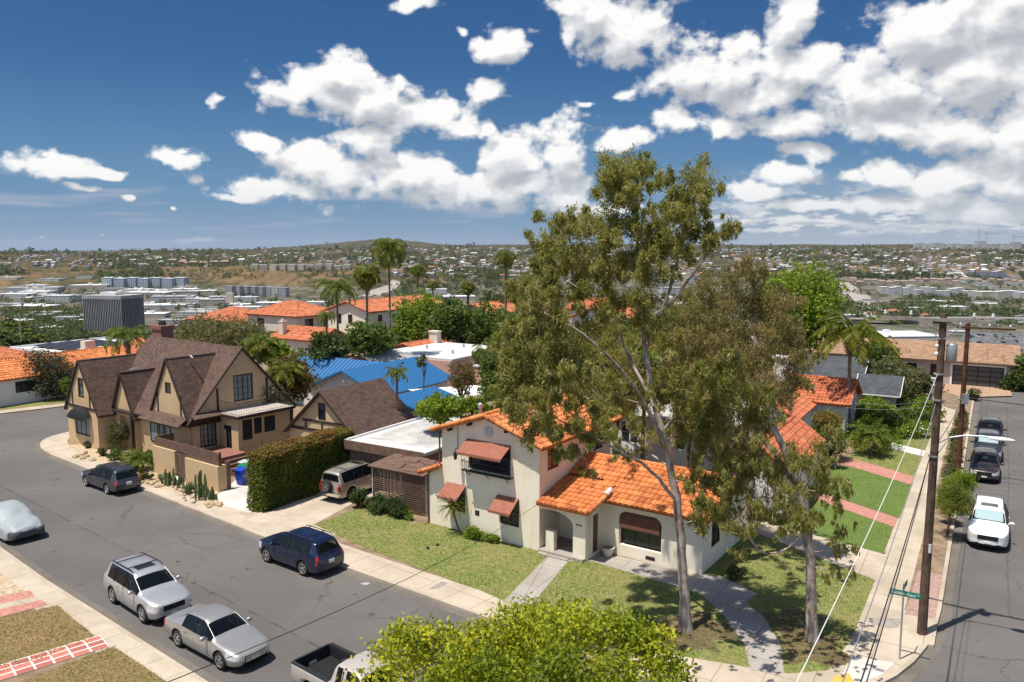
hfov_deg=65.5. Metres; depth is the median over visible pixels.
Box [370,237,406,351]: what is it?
fan palm
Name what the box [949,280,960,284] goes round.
condo block
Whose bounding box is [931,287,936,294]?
condo block
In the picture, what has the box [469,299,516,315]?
ranch house
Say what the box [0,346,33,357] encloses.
hip roof house
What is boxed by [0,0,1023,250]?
sky
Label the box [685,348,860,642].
gum tree
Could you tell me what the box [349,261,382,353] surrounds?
fan palm
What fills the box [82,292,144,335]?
office tower
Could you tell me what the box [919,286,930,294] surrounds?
condo block
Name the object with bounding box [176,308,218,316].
warehouse
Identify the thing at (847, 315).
valley shop
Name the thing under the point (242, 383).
french door
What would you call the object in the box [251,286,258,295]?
apartment block
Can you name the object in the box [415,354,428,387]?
palm tree
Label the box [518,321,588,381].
broadleaf tree
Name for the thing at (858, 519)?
turf strip
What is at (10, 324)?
valley tree
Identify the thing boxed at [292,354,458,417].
blue roof house
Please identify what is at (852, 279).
condo block
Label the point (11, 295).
warehouse
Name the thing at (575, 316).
tile house
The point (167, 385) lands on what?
window
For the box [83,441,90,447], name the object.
garden shrub
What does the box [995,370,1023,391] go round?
broadleaf tree
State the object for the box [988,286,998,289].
condo block
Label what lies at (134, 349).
tile house
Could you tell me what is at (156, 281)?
apartment block
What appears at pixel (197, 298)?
warehouse
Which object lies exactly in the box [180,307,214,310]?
warehouse
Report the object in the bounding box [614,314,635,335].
garden tree
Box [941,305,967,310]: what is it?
valley shop
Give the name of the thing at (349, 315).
window
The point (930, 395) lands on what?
garden pedestal
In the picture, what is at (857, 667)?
corner ramp
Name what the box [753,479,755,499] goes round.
window
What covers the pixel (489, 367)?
broadleaf tree
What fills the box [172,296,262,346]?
willow like tree
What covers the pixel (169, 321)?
warehouse
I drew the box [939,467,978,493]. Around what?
feathery tree
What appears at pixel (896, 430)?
garden bush
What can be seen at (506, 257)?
fan palm
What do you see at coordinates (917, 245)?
ridge hall
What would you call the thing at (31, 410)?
kerb
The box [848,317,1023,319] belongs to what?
freeway
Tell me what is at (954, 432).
strip bush
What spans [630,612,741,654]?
leaf litter
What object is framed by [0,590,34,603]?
red border
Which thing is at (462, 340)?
garden tree
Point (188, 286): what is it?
warehouse
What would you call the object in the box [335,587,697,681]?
street tree
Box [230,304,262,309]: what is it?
warehouse
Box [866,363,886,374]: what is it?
broadleaf tree
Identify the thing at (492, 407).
garden tree
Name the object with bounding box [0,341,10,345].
valley tree
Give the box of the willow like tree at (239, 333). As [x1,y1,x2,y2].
[215,309,269,346]
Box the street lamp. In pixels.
[938,435,1014,453]
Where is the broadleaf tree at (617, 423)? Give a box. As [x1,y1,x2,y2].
[592,376,638,454]
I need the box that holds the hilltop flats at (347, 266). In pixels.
[343,264,350,270]
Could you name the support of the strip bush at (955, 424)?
on the lot ground at (940, 544)
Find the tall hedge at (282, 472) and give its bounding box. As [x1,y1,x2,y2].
[244,425,354,512]
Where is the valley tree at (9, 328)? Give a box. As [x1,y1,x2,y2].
[1,327,17,330]
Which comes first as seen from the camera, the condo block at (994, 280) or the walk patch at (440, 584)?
the walk patch at (440, 584)
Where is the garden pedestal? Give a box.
[926,377,935,401]
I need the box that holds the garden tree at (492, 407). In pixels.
[488,404,498,410]
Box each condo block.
[848,277,857,281]
[861,278,870,283]
[877,286,887,293]
[883,280,893,284]
[888,287,895,294]
[890,286,901,294]
[891,280,900,283]
[900,280,908,284]
[902,287,909,294]
[905,285,915,293]
[907,279,915,283]
[914,289,922,295]
[919,278,929,282]
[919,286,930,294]
[928,278,936,281]
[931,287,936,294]
[936,290,943,296]
[937,278,945,282]
[943,290,949,295]
[946,288,957,295]
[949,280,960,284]
[951,287,964,295]
[960,279,971,282]
[968,290,976,299]
[975,290,989,300]
[983,282,992,286]
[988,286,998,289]
[988,290,994,299]
[992,279,1003,283]
[994,291,1004,300]
[997,290,1012,299]
[1008,282,1019,285]
[1012,291,1023,300]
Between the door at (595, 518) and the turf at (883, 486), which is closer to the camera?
the door at (595, 518)
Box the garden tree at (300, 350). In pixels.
[295,347,309,355]
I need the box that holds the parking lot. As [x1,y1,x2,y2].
[961,332,1023,350]
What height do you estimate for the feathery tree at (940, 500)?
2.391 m
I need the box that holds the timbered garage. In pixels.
[283,378,415,437]
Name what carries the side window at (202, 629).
in the silver saloon
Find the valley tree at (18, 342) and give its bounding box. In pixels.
[10,336,28,344]
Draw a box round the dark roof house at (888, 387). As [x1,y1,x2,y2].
[795,354,905,408]
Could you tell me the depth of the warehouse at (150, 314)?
1278.23 m
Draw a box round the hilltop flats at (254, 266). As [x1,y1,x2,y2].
[250,264,259,269]
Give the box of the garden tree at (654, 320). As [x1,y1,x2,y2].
[639,313,670,331]
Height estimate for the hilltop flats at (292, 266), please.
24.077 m
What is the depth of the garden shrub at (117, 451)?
57.03 m
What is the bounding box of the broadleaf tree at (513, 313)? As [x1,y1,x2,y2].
[479,309,538,356]
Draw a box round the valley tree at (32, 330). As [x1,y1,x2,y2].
[20,325,34,331]
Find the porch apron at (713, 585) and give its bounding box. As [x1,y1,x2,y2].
[569,552,755,601]
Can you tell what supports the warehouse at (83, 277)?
on the terrain at (290, 279)
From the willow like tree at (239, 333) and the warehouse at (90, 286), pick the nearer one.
the willow like tree at (239, 333)
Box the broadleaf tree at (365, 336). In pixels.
[343,317,397,357]
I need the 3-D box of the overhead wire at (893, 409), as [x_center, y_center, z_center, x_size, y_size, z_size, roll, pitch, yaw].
[27.437,4.503,56.632,0.026,2.576,10.804,-2,7,-16]
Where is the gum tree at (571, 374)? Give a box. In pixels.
[483,143,765,632]
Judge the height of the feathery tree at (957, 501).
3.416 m
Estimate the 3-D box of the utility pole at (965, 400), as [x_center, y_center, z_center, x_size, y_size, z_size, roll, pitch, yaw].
[29.873,4.266,50.843,3.186,10.800,0.684,3,7,24]
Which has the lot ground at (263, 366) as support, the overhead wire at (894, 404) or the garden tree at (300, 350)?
the garden tree at (300, 350)
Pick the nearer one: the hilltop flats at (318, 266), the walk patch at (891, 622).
the walk patch at (891, 622)
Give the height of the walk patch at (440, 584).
0.001 m
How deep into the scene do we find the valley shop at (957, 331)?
1043.10 m
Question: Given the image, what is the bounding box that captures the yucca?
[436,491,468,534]
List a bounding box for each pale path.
[0,597,46,608]
[889,443,925,455]
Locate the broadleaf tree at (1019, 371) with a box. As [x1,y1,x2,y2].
[1000,351,1023,391]
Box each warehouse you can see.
[0,276,23,279]
[0,292,36,298]
[0,302,14,305]
[4,285,65,293]
[9,302,38,304]
[11,303,60,308]
[17,289,56,293]
[25,283,50,286]
[29,310,63,313]
[34,294,55,301]
[37,277,67,281]
[44,293,81,301]
[44,294,74,302]
[52,315,82,320]
[68,283,108,288]
[75,275,95,278]
[102,287,127,291]
[116,290,137,291]
[122,287,154,290]
[124,289,173,296]
[144,301,186,309]
[144,310,170,317]
[150,293,196,301]
[157,317,185,323]
[161,289,191,290]
[167,289,198,295]
[170,287,201,289]
[170,302,198,307]
[172,284,199,287]
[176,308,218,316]
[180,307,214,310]
[184,296,208,301]
[191,289,217,295]
[199,298,225,307]
[209,295,225,298]
[225,302,251,306]
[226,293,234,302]
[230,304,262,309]
[234,295,251,301]
[243,295,259,301]
[255,300,282,306]
[306,300,329,306]
[425,288,446,296]
[442,294,475,300]
[645,280,679,286]
[657,285,686,296]
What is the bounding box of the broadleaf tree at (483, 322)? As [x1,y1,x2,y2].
[463,301,511,344]
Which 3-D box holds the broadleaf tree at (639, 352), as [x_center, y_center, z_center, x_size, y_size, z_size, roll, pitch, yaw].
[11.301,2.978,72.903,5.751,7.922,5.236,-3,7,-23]
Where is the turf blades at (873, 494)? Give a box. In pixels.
[780,434,929,552]
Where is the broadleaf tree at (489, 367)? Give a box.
[476,352,533,404]
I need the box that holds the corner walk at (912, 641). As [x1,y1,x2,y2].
[633,602,937,681]
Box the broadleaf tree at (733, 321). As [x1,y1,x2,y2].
[694,316,772,373]
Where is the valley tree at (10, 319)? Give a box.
[0,318,16,322]
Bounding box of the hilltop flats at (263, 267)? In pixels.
[259,264,267,270]
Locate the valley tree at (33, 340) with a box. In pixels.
[21,333,39,343]
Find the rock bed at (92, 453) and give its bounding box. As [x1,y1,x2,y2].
[67,444,220,508]
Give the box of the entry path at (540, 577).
[503,556,568,604]
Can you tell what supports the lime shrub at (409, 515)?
on the lot ground at (940, 544)
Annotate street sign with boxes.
[890,579,920,658]
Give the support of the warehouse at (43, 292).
on the terrain at (290, 279)
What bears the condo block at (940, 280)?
on the terrain at (290, 279)
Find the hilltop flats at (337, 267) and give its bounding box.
[333,265,340,270]
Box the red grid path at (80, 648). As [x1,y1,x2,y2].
[0,635,108,679]
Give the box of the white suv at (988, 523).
[963,494,1014,548]
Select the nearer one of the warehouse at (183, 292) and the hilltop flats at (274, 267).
the warehouse at (183, 292)
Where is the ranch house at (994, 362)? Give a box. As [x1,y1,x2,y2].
[790,337,1020,387]
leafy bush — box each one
[852,412,882,436]
[856,395,887,404]
[860,406,893,426]
[874,410,907,431]
[894,406,915,418]
[896,391,912,408]
[907,398,921,406]
[911,406,932,422]
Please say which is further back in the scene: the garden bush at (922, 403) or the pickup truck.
the garden bush at (922, 403)
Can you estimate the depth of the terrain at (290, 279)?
2409.25 m
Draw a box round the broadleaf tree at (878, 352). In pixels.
[843,335,903,363]
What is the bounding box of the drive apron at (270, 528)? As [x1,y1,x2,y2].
[237,512,334,535]
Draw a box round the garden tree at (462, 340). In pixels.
[451,334,471,343]
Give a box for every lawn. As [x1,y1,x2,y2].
[0,396,66,408]
[0,606,93,663]
[21,647,166,681]
[316,506,885,672]
[703,533,838,587]
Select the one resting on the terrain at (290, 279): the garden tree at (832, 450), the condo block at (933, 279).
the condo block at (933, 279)
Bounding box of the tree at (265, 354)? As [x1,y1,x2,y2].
[244,334,296,372]
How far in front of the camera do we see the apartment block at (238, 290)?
1921.98 m
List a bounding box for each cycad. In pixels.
[115,447,142,462]
[125,448,152,472]
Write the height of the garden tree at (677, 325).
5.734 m
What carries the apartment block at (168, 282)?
on the terrain at (290, 279)
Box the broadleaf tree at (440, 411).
[412,391,466,433]
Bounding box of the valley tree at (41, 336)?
[35,334,48,342]
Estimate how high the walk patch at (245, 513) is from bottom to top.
0.001 m
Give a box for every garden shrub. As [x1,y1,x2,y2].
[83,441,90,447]
[96,446,107,455]
[104,419,128,447]
[105,446,122,459]
[139,472,154,479]
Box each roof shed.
[851,318,863,323]
[890,320,903,323]
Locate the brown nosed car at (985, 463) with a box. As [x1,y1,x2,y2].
[966,447,1004,482]
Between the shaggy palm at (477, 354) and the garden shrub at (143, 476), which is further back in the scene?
the shaggy palm at (477, 354)
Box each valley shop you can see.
[840,314,855,317]
[862,298,873,301]
[903,320,916,323]
[918,321,932,325]
[925,299,958,304]
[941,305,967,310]
[948,329,964,333]
[963,315,994,319]
[971,300,993,303]
[972,302,998,306]
[977,323,993,326]
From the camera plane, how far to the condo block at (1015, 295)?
1748.64 m
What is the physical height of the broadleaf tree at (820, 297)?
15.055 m
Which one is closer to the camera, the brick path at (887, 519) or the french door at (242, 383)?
the brick path at (887, 519)
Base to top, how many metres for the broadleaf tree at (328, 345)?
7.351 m
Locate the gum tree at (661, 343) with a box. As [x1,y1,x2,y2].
[582,282,746,458]
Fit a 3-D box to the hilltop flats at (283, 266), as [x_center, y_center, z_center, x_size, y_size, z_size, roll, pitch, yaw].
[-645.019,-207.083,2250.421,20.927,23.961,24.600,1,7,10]
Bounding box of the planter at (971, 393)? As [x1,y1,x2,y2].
[966,387,982,399]
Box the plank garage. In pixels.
[344,416,462,497]
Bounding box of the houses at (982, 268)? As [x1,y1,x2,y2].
[0,247,1023,272]
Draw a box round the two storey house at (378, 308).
[324,294,445,343]
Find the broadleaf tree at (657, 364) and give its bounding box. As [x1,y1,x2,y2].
[621,352,670,459]
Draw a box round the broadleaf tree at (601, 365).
[570,339,629,393]
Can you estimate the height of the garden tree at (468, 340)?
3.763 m
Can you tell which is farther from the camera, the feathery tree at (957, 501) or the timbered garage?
the timbered garage
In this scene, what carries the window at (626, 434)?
in the white house at (797, 429)
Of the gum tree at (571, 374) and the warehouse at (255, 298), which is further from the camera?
the warehouse at (255, 298)
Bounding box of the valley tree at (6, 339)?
[0,334,11,342]
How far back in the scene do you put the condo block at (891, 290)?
2015.58 m
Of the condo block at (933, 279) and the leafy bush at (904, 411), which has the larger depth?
the condo block at (933, 279)
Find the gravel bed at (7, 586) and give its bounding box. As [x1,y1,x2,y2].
[0,573,24,595]
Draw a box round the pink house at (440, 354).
[351,330,487,386]
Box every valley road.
[358,280,399,296]
[840,282,881,309]
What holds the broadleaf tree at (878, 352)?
on the lot ground at (940, 544)
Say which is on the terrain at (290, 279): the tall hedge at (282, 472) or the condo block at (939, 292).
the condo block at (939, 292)
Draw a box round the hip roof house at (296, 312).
[243,300,327,331]
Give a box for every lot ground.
[0,354,361,409]
[0,608,95,681]
[67,359,971,630]
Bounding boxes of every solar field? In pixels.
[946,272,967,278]
[968,272,1011,278]
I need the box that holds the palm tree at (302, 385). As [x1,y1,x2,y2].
[267,351,321,421]
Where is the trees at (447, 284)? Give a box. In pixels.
[0,241,1023,341]
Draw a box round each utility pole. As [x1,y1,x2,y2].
[881,309,995,635]
[955,323,1015,471]
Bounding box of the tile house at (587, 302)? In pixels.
[565,297,606,322]
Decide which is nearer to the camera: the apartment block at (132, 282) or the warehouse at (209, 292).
the warehouse at (209, 292)
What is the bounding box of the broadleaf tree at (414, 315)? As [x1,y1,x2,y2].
[388,287,442,342]
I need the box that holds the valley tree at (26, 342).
[13,334,31,344]
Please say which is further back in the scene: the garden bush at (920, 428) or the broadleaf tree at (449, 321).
the broadleaf tree at (449, 321)
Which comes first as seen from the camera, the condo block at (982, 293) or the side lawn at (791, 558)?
the side lawn at (791, 558)
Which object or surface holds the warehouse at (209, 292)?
on the terrain at (290, 279)
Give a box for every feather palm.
[101,324,151,355]
[313,277,357,335]
[315,310,335,333]
[807,308,900,435]
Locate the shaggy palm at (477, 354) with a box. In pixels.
[471,344,500,411]
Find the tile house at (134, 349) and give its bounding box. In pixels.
[118,337,146,353]
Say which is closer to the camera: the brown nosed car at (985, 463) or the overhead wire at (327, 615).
the overhead wire at (327, 615)
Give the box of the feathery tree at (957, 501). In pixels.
[935,479,976,537]
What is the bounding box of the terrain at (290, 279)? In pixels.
[0,239,1023,356]
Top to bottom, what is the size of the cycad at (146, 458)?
1.832 m
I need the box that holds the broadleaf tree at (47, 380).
[17,346,76,399]
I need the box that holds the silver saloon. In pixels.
[164,603,269,669]
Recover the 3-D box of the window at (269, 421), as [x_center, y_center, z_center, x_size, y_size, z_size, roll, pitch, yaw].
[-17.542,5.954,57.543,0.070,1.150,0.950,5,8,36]
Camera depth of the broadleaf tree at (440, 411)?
52.22 m
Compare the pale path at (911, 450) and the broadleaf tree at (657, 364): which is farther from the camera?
the pale path at (911, 450)
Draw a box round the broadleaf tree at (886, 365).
[871,353,912,374]
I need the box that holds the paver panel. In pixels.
[905,570,942,617]
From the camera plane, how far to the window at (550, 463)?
40.64 m
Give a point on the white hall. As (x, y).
(917, 335)
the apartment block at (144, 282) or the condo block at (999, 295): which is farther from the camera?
the apartment block at (144, 282)
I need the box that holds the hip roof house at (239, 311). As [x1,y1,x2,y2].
[185,306,252,345]
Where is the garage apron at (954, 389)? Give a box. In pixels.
[943,384,1011,396]
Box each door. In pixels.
[200,423,216,447]
[233,373,252,401]
[351,451,418,495]
[593,513,597,551]
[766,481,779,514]
[930,364,935,376]
[952,365,1003,387]
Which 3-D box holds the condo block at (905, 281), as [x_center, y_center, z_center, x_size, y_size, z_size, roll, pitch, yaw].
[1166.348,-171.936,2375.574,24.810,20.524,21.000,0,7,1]
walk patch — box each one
[236,510,255,516]
[430,581,446,588]
[871,617,900,627]
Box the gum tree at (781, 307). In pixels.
[665,251,820,527]
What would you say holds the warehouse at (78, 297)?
on the terrain at (290, 279)
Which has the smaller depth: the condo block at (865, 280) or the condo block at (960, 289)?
the condo block at (960, 289)
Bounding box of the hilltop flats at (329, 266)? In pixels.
[324,264,333,268]
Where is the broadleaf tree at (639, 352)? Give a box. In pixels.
[615,330,660,364]
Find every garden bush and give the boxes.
[724,563,748,580]
[767,512,788,524]
[846,430,905,451]
[855,395,900,420]
[881,413,911,431]
[886,427,907,437]
[888,417,931,438]
[909,394,946,418]
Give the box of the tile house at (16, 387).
[0,346,126,406]
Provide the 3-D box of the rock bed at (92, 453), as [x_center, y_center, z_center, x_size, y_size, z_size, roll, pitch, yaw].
[-25.260,8.857,54.521,22.584,0.001,2.466,6,9,41]
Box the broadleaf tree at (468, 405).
[452,394,489,416]
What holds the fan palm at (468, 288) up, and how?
on the terrain at (290, 279)
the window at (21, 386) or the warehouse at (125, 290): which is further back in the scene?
the warehouse at (125, 290)
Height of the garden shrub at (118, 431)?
2.497 m
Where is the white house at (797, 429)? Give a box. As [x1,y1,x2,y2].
[610,393,825,516]
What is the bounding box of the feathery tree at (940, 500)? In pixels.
[935,486,954,519]
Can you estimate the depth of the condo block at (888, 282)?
2312.50 m
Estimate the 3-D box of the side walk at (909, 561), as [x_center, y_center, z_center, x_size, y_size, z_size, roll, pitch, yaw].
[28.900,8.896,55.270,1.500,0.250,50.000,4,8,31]
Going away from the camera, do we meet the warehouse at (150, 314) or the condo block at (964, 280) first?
the warehouse at (150, 314)
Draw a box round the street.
[0,354,1023,681]
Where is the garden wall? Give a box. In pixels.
[152,433,230,491]
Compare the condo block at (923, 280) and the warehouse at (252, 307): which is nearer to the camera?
the warehouse at (252, 307)
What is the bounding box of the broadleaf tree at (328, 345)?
[304,330,350,361]
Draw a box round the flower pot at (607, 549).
[601,544,614,556]
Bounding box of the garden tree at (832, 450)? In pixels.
[817,430,844,459]
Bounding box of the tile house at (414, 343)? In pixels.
[393,338,453,348]
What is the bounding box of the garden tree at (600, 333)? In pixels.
[592,323,621,343]
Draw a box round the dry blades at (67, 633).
[0,605,165,681]
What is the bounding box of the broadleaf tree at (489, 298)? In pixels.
[476,290,511,302]
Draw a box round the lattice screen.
[367,453,438,516]
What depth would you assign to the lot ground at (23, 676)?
28.95 m
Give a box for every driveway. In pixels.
[217,480,252,511]
[247,489,390,527]
[752,516,895,583]
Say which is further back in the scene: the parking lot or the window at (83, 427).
the parking lot
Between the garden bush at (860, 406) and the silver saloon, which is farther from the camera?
the garden bush at (860, 406)
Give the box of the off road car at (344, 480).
[317,459,378,499]
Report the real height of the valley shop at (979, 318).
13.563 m
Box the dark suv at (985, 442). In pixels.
[970,429,1005,462]
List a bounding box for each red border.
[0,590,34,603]
[0,600,47,616]
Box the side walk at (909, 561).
[867,406,955,609]
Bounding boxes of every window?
[15,379,38,392]
[76,419,89,436]
[78,378,83,397]
[165,382,170,393]
[182,614,213,641]
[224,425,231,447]
[242,419,252,440]
[254,417,261,433]
[257,318,263,326]
[264,415,274,431]
[305,318,312,325]
[318,402,325,420]
[348,314,352,323]
[453,489,464,511]
[470,448,509,475]
[501,500,518,526]
[548,447,557,469]
[593,431,602,450]
[621,420,637,443]
[621,527,660,551]
[674,436,684,450]
[711,522,718,546]
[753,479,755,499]
[906,362,916,372]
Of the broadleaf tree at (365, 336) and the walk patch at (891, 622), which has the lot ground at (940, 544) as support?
the broadleaf tree at (365, 336)
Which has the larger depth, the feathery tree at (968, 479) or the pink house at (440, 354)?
the pink house at (440, 354)
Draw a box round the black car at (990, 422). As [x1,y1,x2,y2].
[974,416,1006,444]
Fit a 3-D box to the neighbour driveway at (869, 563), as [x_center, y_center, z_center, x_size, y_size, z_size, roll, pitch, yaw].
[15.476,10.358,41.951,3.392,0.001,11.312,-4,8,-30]
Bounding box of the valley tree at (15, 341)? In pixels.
[5,336,24,344]
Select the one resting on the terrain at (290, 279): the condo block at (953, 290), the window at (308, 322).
the condo block at (953, 290)
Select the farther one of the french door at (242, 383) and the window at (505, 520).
the french door at (242, 383)
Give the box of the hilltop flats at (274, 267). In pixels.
[269,264,278,270]
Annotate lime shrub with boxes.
[404,510,413,520]
[462,525,489,541]
[486,533,500,543]
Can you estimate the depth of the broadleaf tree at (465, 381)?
58.48 m
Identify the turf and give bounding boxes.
[812,466,912,517]
[849,430,930,475]
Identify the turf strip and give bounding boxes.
[764,498,892,553]
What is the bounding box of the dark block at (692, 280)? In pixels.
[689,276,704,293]
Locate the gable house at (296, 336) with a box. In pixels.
[270,319,347,357]
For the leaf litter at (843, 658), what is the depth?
30.43 m
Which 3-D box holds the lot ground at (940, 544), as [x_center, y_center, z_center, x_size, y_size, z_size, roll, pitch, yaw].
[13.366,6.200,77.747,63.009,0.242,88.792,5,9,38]
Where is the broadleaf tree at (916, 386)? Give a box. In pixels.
[876,365,948,400]
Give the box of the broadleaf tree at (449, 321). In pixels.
[415,295,475,342]
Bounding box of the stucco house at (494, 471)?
[417,393,754,574]
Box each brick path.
[815,492,897,526]
[834,455,913,483]
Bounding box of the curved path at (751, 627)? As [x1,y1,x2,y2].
[701,594,783,672]
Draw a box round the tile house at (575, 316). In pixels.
[571,307,635,337]
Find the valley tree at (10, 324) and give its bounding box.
[1,322,19,329]
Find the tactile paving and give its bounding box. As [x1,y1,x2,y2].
[832,673,853,681]
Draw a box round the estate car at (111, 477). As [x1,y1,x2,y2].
[81,460,141,494]
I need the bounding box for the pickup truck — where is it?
[291,642,406,681]
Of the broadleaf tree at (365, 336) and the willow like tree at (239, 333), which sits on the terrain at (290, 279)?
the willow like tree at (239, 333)
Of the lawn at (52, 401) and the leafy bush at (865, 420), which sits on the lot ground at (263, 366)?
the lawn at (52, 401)
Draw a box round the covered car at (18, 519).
[0,500,44,542]
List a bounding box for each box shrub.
[348,487,367,508]
[364,493,388,513]
[381,494,411,518]
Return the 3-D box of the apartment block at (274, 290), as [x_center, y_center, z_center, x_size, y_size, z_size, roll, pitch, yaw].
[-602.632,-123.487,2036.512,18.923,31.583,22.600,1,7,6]
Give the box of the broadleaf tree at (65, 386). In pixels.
[57,377,70,395]
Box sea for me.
[0,250,121,251]
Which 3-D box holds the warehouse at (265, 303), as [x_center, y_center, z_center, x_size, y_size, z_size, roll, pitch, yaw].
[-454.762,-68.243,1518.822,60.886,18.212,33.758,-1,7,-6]
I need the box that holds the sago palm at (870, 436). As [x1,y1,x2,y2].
[847,417,895,455]
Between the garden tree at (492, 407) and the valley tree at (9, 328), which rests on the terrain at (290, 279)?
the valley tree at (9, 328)
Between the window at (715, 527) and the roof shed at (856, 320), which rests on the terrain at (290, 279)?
the roof shed at (856, 320)
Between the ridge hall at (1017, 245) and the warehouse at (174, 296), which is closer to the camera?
the warehouse at (174, 296)
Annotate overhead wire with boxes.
[168,505,535,681]
[796,376,936,681]
[842,403,935,681]
[846,401,958,409]
[855,396,956,404]
[860,396,963,681]
[866,459,929,681]
[969,397,1022,404]
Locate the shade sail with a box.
[408,385,480,396]
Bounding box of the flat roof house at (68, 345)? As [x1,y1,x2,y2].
[10,316,125,352]
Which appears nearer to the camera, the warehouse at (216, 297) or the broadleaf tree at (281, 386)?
the broadleaf tree at (281, 386)
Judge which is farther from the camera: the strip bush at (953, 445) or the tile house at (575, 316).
the tile house at (575, 316)
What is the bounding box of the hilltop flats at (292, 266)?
[287,264,296,269]
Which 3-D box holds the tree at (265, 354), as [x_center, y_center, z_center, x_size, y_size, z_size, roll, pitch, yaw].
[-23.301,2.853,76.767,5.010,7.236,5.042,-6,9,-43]
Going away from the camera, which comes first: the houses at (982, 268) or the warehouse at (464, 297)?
the warehouse at (464, 297)
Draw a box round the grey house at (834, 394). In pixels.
[770,355,862,436]
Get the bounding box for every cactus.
[160,468,174,486]
[172,472,184,489]
[194,470,207,500]
[204,486,217,500]
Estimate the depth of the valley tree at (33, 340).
158.08 m
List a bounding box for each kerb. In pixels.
[0,406,63,414]
[0,547,207,681]
[40,400,973,681]
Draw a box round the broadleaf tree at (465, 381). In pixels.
[446,361,480,417]
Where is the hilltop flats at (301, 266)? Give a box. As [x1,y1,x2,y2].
[297,264,307,269]
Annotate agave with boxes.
[155,472,171,478]
[173,479,193,492]
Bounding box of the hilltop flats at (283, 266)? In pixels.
[278,264,287,269]
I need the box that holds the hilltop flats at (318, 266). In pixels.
[315,264,322,269]
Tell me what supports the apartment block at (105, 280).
on the terrain at (290, 279)
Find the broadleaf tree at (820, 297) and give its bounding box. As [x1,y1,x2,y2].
[751,251,853,352]
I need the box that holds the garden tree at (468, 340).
[464,336,481,344]
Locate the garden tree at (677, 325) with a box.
[664,319,687,332]
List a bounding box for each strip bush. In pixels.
[940,463,957,479]
[941,451,964,467]
[946,439,966,453]
[947,428,963,440]
[952,417,969,429]
[954,408,970,420]
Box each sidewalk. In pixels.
[0,403,64,412]
[0,551,199,681]
[42,432,638,664]
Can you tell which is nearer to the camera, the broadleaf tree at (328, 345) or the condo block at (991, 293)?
the broadleaf tree at (328, 345)
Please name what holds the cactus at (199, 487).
on the rock bed at (92, 453)
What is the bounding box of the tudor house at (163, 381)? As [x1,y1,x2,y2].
[64,321,295,476]
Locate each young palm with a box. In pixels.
[238,331,280,363]
[265,354,308,392]
[382,362,408,410]
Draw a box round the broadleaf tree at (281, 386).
[259,381,294,405]
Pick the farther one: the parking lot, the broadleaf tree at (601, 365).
the parking lot
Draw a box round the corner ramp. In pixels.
[841,656,893,681]
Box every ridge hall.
[913,243,924,248]
[922,244,929,248]
[930,242,941,248]
[947,243,956,248]
[956,244,968,249]
[974,241,985,248]
[982,244,994,249]
[1000,243,1012,249]
[1009,242,1021,248]
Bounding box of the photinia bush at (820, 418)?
[810,407,853,458]
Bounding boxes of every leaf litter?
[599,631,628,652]
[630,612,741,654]
[761,608,826,631]
[776,623,852,666]
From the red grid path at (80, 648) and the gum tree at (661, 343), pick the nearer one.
the red grid path at (80, 648)
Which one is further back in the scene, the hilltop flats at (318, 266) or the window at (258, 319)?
the hilltop flats at (318, 266)
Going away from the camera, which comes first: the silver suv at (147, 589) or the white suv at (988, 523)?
the silver suv at (147, 589)
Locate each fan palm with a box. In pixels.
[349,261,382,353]
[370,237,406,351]
[409,265,425,293]
[427,281,438,295]
[459,279,476,342]
[495,250,516,312]
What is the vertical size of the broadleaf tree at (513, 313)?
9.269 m
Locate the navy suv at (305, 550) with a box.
[259,525,343,575]
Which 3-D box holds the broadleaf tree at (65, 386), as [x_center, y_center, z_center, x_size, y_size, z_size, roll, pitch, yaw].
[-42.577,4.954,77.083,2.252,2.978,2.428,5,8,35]
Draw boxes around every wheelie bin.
[233,466,249,484]
[237,459,248,464]
[237,463,249,474]
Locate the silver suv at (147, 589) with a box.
[103,552,190,622]
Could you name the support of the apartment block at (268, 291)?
on the terrain at (290, 279)
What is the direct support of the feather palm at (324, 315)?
on the lot ground at (263, 366)
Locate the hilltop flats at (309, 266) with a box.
[306,264,313,270]
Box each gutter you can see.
[0,541,221,681]
[1,407,63,414]
[34,397,979,681]
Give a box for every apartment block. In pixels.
[101,276,117,287]
[113,277,125,287]
[125,277,140,287]
[137,277,150,287]
[149,277,164,287]
[161,277,175,288]
[173,277,188,285]
[225,285,234,294]
[235,285,242,294]
[243,286,250,295]
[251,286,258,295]
[259,286,265,296]
[266,287,270,295]
[271,287,278,296]
[279,287,289,296]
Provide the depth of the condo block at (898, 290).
2020.12 m
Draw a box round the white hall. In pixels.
[877,329,938,340]

